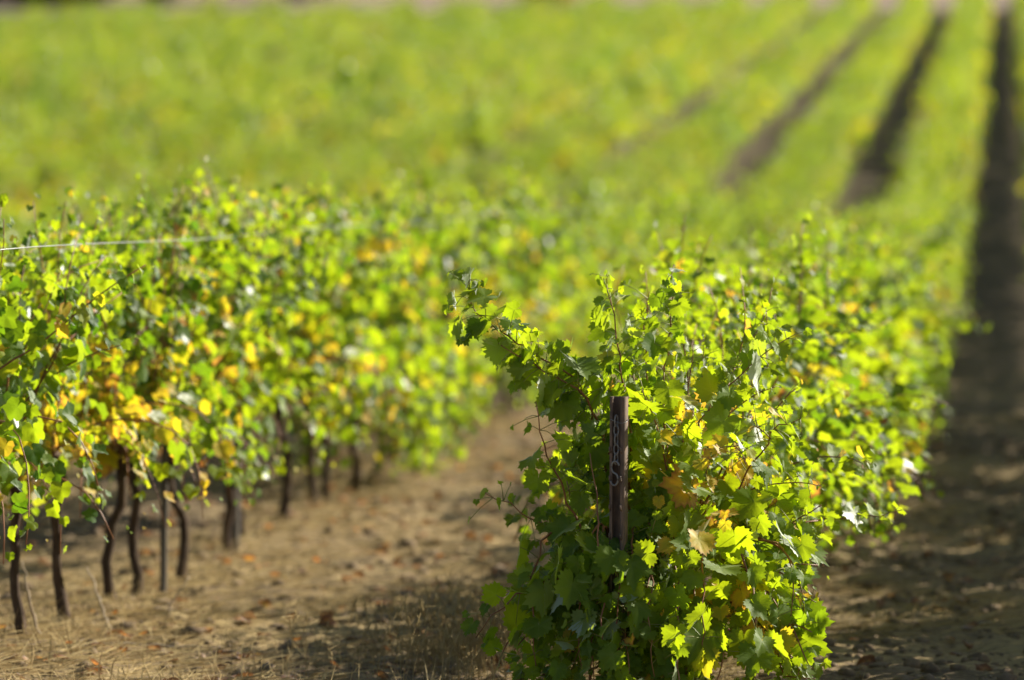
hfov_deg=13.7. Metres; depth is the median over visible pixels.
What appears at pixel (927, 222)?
grapevine
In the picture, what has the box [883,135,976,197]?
grapevine
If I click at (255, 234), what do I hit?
trellis wire
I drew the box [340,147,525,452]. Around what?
grapevine
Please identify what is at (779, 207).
grapevine
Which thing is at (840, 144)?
grapevine
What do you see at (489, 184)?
grapevine
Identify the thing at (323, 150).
grapevine
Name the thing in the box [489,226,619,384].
grapevine
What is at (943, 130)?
grapevine
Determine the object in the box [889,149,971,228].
grapevine
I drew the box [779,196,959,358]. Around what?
grapevine
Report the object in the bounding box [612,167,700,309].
grapevine
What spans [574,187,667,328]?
grapevine
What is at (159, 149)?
grapevine
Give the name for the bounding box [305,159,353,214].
grapevine
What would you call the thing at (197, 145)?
grapevine
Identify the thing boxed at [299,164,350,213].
grapevine
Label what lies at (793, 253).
grapevine
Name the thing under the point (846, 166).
grapevine
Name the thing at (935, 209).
grapevine
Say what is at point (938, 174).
grapevine
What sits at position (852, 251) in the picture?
grapevine
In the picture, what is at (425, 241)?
grapevine
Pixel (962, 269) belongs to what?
grapevine
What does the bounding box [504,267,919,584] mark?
grapevine
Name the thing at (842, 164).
grapevine
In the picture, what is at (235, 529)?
vine stake
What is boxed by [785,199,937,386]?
grapevine
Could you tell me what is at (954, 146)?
grapevine
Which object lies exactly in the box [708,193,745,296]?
grapevine
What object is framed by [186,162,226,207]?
grapevine
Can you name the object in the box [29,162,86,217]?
grapevine
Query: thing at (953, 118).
grapevine
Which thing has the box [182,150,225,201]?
grapevine
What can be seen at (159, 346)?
grapevine
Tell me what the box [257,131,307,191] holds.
grapevine
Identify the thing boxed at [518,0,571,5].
bush
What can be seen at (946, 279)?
grapevine
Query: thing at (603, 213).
grapevine
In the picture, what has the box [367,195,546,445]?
grapevine
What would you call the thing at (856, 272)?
grapevine
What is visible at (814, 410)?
grapevine
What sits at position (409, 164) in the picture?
grapevine
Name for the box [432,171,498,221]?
grapevine
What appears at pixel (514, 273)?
grapevine
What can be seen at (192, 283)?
grapevine
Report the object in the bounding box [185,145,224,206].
grapevine
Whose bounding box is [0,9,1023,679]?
ground
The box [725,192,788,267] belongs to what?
grapevine
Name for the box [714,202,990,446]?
grapevine
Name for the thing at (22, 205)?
grapevine
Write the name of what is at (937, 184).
grapevine
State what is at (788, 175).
grapevine
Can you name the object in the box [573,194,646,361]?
grapevine
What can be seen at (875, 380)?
grapevine
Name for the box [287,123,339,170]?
grapevine
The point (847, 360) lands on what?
grapevine
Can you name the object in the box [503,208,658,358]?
grapevine
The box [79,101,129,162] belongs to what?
grapevine
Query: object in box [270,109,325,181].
grapevine
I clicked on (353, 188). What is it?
grapevine
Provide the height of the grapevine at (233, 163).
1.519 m
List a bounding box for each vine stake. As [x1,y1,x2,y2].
[159,423,168,595]
[230,397,242,551]
[439,285,452,446]
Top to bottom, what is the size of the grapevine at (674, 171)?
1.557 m
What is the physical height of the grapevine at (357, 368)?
1.984 m
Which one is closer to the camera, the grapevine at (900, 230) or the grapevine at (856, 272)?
the grapevine at (856, 272)
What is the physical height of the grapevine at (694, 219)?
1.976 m
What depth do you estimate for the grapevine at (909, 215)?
43.30 m
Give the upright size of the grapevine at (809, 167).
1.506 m
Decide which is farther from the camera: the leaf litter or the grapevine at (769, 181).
the grapevine at (769, 181)
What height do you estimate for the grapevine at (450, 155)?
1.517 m
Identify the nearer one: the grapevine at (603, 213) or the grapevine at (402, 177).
the grapevine at (603, 213)
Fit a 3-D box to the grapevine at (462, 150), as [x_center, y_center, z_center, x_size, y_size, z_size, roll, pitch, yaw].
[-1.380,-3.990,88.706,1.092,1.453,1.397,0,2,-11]
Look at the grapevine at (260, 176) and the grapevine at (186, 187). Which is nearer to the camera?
the grapevine at (186, 187)
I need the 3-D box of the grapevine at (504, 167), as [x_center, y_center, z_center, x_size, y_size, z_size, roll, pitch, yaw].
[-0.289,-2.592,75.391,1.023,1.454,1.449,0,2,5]
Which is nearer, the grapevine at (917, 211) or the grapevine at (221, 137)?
the grapevine at (917, 211)
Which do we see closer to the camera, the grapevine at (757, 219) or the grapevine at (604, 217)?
the grapevine at (604, 217)
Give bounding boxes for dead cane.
[16,642,220,648]
[21,561,40,632]
[86,567,111,629]
[163,577,189,622]
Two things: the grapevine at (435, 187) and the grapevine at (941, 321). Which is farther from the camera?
the grapevine at (435, 187)
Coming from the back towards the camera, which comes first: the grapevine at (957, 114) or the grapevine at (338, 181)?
the grapevine at (957, 114)
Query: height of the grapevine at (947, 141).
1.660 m
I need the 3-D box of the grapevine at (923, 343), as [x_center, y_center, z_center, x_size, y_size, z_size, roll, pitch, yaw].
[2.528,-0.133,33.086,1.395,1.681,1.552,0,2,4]
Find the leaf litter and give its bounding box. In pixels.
[0,412,1019,679]
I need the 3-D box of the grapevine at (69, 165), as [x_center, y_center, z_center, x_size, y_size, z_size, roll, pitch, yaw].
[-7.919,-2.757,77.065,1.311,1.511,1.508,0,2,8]
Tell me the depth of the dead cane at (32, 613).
17.39 m
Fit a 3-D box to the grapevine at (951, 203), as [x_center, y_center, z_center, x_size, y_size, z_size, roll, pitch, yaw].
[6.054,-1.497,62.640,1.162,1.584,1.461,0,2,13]
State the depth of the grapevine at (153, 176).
71.61 m
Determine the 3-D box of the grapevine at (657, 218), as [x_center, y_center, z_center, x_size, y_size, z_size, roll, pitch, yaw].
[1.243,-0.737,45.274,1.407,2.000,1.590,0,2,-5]
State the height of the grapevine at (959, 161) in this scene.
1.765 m
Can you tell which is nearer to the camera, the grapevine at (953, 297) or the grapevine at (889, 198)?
the grapevine at (953, 297)
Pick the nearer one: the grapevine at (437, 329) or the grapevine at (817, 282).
the grapevine at (817, 282)
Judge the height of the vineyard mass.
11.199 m
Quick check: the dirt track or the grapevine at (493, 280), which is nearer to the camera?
the grapevine at (493, 280)
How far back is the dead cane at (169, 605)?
18.24 m
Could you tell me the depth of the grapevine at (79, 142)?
88.57 m
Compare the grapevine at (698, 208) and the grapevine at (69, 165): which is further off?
the grapevine at (69, 165)
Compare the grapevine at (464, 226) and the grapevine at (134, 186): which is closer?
the grapevine at (464, 226)
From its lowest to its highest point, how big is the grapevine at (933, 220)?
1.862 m
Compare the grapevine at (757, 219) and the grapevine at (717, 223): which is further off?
the grapevine at (757, 219)
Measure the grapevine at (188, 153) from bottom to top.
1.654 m
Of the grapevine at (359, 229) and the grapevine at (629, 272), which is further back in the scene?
the grapevine at (629, 272)
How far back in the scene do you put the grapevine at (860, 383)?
19.99 m
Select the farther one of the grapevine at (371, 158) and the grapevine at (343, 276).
the grapevine at (371, 158)
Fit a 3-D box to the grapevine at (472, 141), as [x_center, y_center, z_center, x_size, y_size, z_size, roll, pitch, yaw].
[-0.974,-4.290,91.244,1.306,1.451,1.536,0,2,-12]
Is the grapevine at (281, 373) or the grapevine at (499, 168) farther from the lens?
the grapevine at (499, 168)
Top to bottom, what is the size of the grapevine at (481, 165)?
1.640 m
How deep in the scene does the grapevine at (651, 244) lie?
42.63 m
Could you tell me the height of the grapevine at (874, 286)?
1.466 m
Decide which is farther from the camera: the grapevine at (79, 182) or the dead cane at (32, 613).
the grapevine at (79, 182)
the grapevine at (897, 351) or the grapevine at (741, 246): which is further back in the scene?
the grapevine at (741, 246)
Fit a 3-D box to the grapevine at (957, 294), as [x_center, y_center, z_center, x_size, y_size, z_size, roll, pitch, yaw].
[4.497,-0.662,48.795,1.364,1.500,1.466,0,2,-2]
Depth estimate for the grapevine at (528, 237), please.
33.80 m
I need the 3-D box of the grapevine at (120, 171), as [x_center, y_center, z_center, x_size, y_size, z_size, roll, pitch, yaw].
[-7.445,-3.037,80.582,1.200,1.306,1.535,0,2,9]
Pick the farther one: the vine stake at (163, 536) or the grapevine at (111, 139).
the grapevine at (111, 139)
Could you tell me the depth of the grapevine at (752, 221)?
64.09 m
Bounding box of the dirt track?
[0,0,1013,13]
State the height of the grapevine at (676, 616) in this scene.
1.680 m
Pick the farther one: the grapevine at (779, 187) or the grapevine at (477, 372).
the grapevine at (779, 187)
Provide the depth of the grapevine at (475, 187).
70.37 m
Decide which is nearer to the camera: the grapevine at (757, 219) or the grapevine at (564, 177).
the grapevine at (757, 219)
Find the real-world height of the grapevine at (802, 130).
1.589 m
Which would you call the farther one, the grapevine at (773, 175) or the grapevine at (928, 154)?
the grapevine at (928, 154)
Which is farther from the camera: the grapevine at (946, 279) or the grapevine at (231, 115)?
the grapevine at (231, 115)
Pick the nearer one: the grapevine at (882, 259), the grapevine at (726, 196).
the grapevine at (882, 259)
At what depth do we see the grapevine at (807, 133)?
81.83 m
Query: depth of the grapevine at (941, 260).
53.20 m
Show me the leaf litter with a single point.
(326, 618)
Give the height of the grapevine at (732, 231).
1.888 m
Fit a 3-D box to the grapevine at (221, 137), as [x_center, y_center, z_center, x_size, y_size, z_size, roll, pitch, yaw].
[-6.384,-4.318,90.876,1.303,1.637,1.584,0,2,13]
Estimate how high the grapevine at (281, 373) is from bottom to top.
2.032 m
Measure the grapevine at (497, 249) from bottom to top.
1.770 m
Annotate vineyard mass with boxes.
[0,0,1023,388]
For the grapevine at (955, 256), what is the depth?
59.63 m
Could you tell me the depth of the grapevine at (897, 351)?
25.09 m
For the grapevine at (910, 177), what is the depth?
67.14 m
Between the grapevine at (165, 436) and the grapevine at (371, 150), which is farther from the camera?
the grapevine at (371, 150)
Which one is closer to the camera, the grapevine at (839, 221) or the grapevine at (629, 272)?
the grapevine at (839, 221)
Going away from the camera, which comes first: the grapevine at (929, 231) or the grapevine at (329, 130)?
the grapevine at (929, 231)
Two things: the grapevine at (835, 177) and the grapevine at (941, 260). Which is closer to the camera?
the grapevine at (941, 260)
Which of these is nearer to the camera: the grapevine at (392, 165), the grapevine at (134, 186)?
the grapevine at (134, 186)
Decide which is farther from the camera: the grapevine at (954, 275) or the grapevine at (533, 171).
the grapevine at (533, 171)
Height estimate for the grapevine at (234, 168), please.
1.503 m
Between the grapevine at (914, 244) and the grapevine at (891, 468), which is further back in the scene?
the grapevine at (914, 244)
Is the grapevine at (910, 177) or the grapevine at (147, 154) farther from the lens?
the grapevine at (147, 154)
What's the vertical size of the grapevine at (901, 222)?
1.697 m
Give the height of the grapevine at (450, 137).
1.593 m
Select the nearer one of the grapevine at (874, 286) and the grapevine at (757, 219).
the grapevine at (874, 286)
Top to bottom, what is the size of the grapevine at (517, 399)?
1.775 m
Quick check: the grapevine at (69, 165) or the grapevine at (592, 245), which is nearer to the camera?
the grapevine at (592, 245)
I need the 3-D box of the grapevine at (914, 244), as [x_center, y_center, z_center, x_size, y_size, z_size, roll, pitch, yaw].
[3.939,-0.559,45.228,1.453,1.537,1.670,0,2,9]
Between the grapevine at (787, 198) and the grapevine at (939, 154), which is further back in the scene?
the grapevine at (939, 154)
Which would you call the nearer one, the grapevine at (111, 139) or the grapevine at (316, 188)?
the grapevine at (316, 188)
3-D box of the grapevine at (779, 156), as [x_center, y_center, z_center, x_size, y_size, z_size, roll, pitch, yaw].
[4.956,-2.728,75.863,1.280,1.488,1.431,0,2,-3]
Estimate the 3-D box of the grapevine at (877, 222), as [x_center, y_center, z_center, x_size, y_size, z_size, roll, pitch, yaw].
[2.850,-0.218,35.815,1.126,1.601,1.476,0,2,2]
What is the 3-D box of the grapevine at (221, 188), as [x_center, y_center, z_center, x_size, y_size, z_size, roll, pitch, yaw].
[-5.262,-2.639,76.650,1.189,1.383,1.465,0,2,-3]
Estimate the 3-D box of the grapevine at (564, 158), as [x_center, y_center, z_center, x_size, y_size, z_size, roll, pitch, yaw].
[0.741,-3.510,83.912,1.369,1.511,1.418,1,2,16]
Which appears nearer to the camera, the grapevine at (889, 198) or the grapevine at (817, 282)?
the grapevine at (817, 282)
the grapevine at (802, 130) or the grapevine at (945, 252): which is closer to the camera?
the grapevine at (945, 252)
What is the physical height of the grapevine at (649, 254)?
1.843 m
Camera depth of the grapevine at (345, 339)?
23.34 m
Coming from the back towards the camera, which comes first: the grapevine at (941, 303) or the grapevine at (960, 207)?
the grapevine at (960, 207)
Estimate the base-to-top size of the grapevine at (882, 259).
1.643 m
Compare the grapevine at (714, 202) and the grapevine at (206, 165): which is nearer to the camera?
the grapevine at (714, 202)
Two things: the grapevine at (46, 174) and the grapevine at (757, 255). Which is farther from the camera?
the grapevine at (46, 174)
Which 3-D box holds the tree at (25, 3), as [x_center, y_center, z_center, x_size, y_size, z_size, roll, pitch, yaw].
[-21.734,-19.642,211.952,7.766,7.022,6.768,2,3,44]
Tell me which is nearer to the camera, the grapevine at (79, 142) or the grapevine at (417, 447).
the grapevine at (417, 447)
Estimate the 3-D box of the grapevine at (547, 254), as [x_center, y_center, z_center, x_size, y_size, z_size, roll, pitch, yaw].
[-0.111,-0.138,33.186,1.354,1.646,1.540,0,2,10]
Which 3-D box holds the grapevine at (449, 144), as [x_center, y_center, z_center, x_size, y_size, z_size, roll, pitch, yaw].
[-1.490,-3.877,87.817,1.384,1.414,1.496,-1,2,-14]
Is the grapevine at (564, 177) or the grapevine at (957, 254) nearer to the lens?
the grapevine at (957, 254)
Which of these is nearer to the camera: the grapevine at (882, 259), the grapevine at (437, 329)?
the grapevine at (437, 329)
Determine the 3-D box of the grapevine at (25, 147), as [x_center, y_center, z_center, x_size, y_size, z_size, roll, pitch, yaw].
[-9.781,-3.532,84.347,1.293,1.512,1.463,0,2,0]
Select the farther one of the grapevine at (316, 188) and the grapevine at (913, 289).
the grapevine at (316, 188)
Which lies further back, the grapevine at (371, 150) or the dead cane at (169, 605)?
the grapevine at (371, 150)
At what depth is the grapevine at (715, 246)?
49.06 m
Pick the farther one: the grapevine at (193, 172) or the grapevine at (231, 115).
the grapevine at (231, 115)
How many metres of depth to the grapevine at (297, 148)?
83.60 m
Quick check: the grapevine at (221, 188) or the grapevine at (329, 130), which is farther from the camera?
the grapevine at (329, 130)
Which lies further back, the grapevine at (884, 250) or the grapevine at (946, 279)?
the grapevine at (946, 279)
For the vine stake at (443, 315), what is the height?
1.351 m
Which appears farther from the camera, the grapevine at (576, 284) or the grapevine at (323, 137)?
the grapevine at (323, 137)
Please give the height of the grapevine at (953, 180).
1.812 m
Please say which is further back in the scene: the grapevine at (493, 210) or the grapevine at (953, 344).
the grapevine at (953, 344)
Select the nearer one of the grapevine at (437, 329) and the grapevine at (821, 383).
the grapevine at (821, 383)
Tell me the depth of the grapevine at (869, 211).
33.84 m
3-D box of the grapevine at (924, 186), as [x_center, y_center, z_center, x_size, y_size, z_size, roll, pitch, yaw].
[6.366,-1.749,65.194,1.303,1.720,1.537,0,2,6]
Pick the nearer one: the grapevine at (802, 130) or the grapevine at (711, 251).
the grapevine at (711, 251)
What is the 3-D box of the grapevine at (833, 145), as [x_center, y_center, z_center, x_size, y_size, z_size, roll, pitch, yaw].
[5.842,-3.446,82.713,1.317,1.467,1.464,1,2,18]
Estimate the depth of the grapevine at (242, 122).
92.66 m
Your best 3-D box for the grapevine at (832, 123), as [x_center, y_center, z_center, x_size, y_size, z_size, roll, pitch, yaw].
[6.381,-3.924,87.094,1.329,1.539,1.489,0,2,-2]
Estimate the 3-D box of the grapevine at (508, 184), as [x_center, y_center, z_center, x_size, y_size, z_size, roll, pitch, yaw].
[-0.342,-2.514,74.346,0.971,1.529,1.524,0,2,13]
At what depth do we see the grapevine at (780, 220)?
66.12 m
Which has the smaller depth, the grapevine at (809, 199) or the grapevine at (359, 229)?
the grapevine at (359, 229)
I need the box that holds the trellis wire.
[0,208,605,249]
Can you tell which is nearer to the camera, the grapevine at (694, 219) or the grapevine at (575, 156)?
the grapevine at (694, 219)
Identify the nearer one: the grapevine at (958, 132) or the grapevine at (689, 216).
the grapevine at (689, 216)
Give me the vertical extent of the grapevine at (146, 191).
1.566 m
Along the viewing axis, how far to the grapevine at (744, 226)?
60.82 m
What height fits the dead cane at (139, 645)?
0.028 m
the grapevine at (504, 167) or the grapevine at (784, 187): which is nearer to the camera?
the grapevine at (784, 187)
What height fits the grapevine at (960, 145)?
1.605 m
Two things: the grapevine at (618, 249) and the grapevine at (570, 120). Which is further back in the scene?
the grapevine at (570, 120)
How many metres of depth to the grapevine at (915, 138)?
84.48 m
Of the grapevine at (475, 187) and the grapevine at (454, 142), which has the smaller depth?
the grapevine at (475, 187)
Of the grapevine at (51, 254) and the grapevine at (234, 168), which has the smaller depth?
the grapevine at (51, 254)
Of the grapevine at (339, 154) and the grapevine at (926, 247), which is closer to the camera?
the grapevine at (926, 247)
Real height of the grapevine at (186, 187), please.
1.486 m
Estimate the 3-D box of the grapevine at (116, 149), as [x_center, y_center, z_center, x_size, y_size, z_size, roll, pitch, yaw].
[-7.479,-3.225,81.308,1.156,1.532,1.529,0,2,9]
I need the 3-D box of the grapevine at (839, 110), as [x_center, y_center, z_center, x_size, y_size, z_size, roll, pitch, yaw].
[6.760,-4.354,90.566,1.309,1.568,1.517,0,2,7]
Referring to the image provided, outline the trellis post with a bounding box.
[608,396,627,672]
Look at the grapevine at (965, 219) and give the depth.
66.15 m
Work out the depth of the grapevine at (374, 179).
76.34 m
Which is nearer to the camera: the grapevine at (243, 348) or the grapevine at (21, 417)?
the grapevine at (21, 417)
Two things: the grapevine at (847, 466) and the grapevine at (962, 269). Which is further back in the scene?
the grapevine at (962, 269)
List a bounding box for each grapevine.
[0,156,61,230]
[0,161,38,220]
[0,192,250,621]
[0,193,153,563]
[0,211,222,639]
[0,222,262,602]
[1,123,44,186]
[16,148,77,219]
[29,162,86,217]
[39,167,276,596]
[40,153,336,580]
[43,145,103,197]
[43,165,92,215]
[51,114,105,177]
[56,134,125,201]
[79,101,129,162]
[93,131,142,197]
[98,147,144,199]
[101,165,347,552]
[102,122,161,191]
[106,168,159,203]
[115,175,408,536]
[117,127,165,177]
[126,165,181,218]
[130,163,183,205]
[135,152,222,210]
[144,124,188,181]
[149,163,197,215]
[165,113,212,168]
[172,108,213,174]
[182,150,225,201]
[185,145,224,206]
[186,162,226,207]
[188,156,240,195]
[190,170,426,522]
[193,99,244,158]
[203,105,254,158]
[204,110,250,158]
[205,145,251,189]
[205,180,419,507]
[207,144,262,194]
[211,144,263,193]
[227,138,268,179]
[236,130,285,191]
[250,188,426,501]
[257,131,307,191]
[260,171,469,492]
[262,155,345,215]
[269,133,306,175]
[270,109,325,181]
[271,126,319,180]
[280,192,472,478]
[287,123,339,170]
[295,121,341,172]
[298,105,351,160]
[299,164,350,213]
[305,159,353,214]
[311,106,352,168]
[327,154,369,211]
[329,144,393,212]
[335,170,502,465]
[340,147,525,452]
[343,133,401,204]
[347,130,403,207]
[352,145,417,201]
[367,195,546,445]
[368,136,411,202]
[368,200,519,421]
[376,135,434,202]
[391,118,462,183]
[407,190,580,422]
[421,116,476,169]
[423,169,497,220]
[428,163,504,209]
[431,110,465,185]
[432,114,473,180]
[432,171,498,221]
[433,118,469,171]
[439,105,498,163]
[439,188,576,424]
[441,264,905,679]
[443,158,523,212]
[447,151,510,210]
[447,161,597,416]
[457,173,587,408]
[458,164,495,200]
[461,219,583,416]
[472,152,516,213]
[475,153,518,202]
[487,135,542,214]
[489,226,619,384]
[491,188,620,378]
[493,182,616,395]
[501,142,556,210]
[501,201,587,410]
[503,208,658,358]
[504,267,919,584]
[514,140,553,208]
[515,123,582,195]
[528,113,580,186]
[529,115,588,188]
[541,265,876,579]
[550,103,599,179]
[550,305,862,578]
[569,189,667,346]
[570,255,944,497]
[573,177,698,347]
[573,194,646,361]
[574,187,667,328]
[578,220,643,350]
[584,191,671,346]
[584,214,947,513]
[586,193,671,339]
[586,201,672,344]
[590,164,643,199]
[600,200,670,244]
[606,167,726,290]
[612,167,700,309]
[615,168,735,310]
[629,176,722,311]
[639,184,715,277]
[640,142,695,204]
[659,176,737,296]
[667,180,725,238]
[672,171,757,281]
[673,180,732,293]
[679,177,745,288]
[683,242,855,429]
[685,202,952,417]
[688,179,748,292]
[690,237,949,441]
[691,203,739,290]
[695,261,906,553]
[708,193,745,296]
[714,197,755,272]
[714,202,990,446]
[715,249,904,540]
[722,198,755,258]
[725,177,802,266]
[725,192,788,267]
[725,214,978,434]
[729,227,775,275]
[730,187,790,272]
[735,158,813,241]
[735,205,789,268]
[737,167,804,240]
[737,168,819,241]
[739,174,814,231]
[746,188,798,247]
[747,154,824,221]
[747,179,812,271]
[754,252,933,448]
[758,155,819,220]
[761,142,829,220]
[761,146,828,218]
[763,211,940,432]
[776,130,842,202]
[778,238,914,457]
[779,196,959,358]
[780,151,831,221]
[782,121,839,194]
[782,207,914,344]
[783,260,945,437]
[784,117,848,189]
[784,219,923,407]
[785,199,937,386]
[786,116,848,185]
[786,125,844,190]
[789,219,896,271]
[790,227,934,413]
[792,117,850,181]
[793,106,850,172]
[802,110,856,173]
[804,146,835,198]
[804,206,951,367]
[809,198,940,363]
[810,278,914,457]
[811,98,858,160]
[813,216,929,347]
[820,231,955,346]
[825,215,952,343]
[829,199,976,335]
[830,215,982,358]
[832,205,946,330]
[837,201,963,307]
[837,209,941,356]
[848,214,948,329]
[851,184,976,289]
[862,209,967,315]
[863,197,959,331]
[865,200,964,365]
[871,176,979,261]
[873,203,960,331]
[878,154,974,247]
[879,188,961,265]
[880,136,983,200]
[880,184,980,271]
[882,170,982,260]
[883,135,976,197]
[885,200,960,281]
[888,208,968,289]
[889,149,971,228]
[890,141,970,204]
[892,119,980,187]
[894,148,975,221]
[896,170,968,265]
[899,184,961,279]
[900,117,977,178]
[901,161,957,195]
[903,125,964,169]
[903,167,968,258]
[904,118,971,183]
[906,198,956,314]
[906,207,959,353]
[907,158,973,216]
[908,163,975,227]
[909,179,973,274]
[910,105,982,165]
[911,224,968,318]
[917,100,984,171]
[917,129,969,198]
[919,182,964,257]
[920,109,980,167]
[920,133,972,209]
[929,109,980,161]
[931,125,978,198]
[931,220,969,301]
[938,118,977,188]

